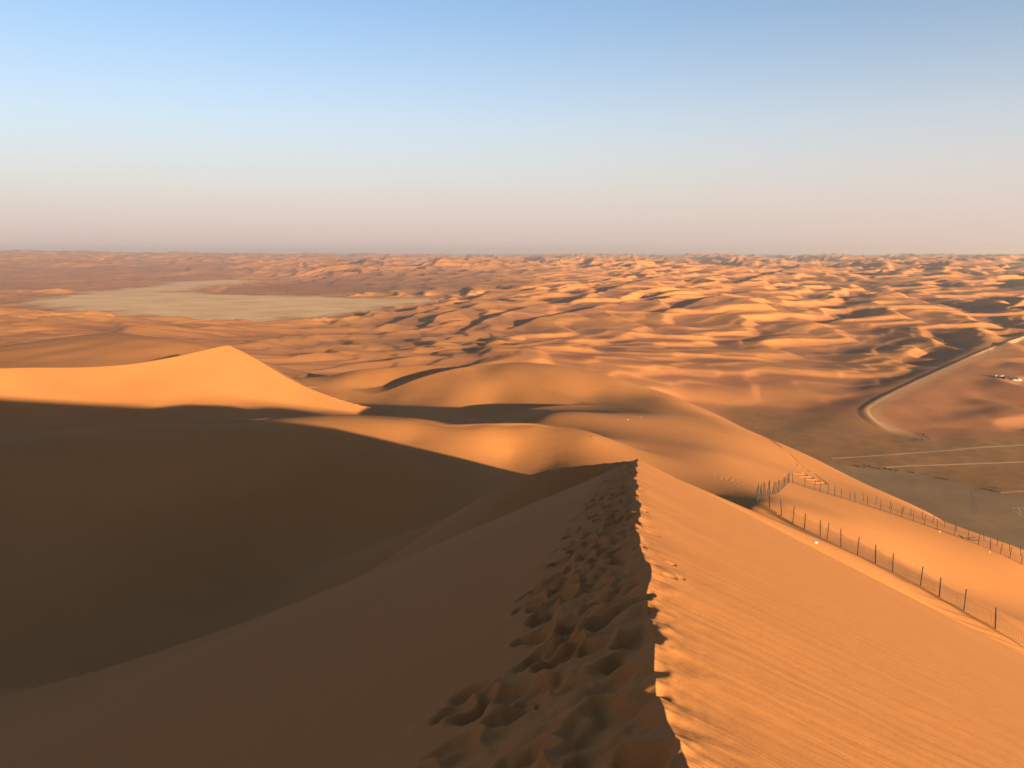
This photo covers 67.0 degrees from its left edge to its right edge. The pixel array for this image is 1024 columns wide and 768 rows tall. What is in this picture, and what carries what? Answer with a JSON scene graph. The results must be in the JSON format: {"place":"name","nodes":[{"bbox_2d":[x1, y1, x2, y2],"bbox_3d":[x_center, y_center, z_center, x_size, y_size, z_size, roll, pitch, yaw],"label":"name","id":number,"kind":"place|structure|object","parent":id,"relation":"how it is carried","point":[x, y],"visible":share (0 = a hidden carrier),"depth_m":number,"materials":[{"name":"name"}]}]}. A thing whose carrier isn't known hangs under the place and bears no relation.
{"place":"outdoors","nodes":[
{"label":"outdoors","id":0,"kind":"place"},
{"bbox_2d":[20,280,441,321],"bbox_3d":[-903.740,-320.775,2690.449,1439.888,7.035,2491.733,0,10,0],"label":"salt flat","id":1,"kind":"structure","parent":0,"point":[147,301],"depth_m":2036.14,"materials":[{"name":"salt"},{"name":"dried mud"}]},
{"bbox_2d":[0,333,1023,767],"bbox_3d":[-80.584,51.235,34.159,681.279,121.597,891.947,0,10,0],"label":"crest dune","id":2,"kind":"structure","parent":0,"point":[222,557],"depth_m":38.38,"materials":[{"name":"orange sand"}]},
{"bbox_2d":[756,472,789,500],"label":"fence","id":3,"kind":"object","parent":2,"relation":"on","point":[782,486],"visible":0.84,"depth_m":90.97,"materials":[{"name":"wood"}]},
{"bbox_2d":[756,487,1023,645],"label":"fence","id":4,"kind":"object","parent":2,"relation":"on","point":[892,562],"visible":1,"depth_m":62.24,"materials":[{"name":"metal"}]},
{"bbox_2d":[792,473,1023,564],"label":"fence","id":5,"kind":"object","parent":2,"relation":"on","point":[821,490],"visible":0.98,"depth_m":115.11,"materials":[{"name":"metal"}]},
{"bbox_2d":[0,250,1023,438],"bbox_3d":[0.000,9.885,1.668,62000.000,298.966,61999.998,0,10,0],"label":"dune field","id":6,"kind":"structure","parent":0,"point":[930,345],"depth_m":1269.53,"materials":[{"name":"orange sand"}]},
{"bbox_2d":[0,0,1023,254],"label":"sky","id":7,"kind":"structure","parent":0,"point":[455,127],"materials":[{"name":"blue"}]},
{"bbox_2d":[736,409,1023,548],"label":"gravel plain","id":8,"kind":"structure","parent":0,"point":[824,438],"depth_m":487.45,"materials":[{"name":"brown gravel"}]},
{"bbox_2d":[832,445,1023,458],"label":"track","id":9,"kind":"structure","parent":0,"point":[926,451],"depth_m":511.95,"materials":[{"name":"brown sand"}]},
{"bbox_2d":[879,462,1021,467],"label":"track","id":10,"kind":"structure","parent":0,"point":[949,464],"depth_m":483.45,"materials":[{"name":"brown sand"}]}
]}

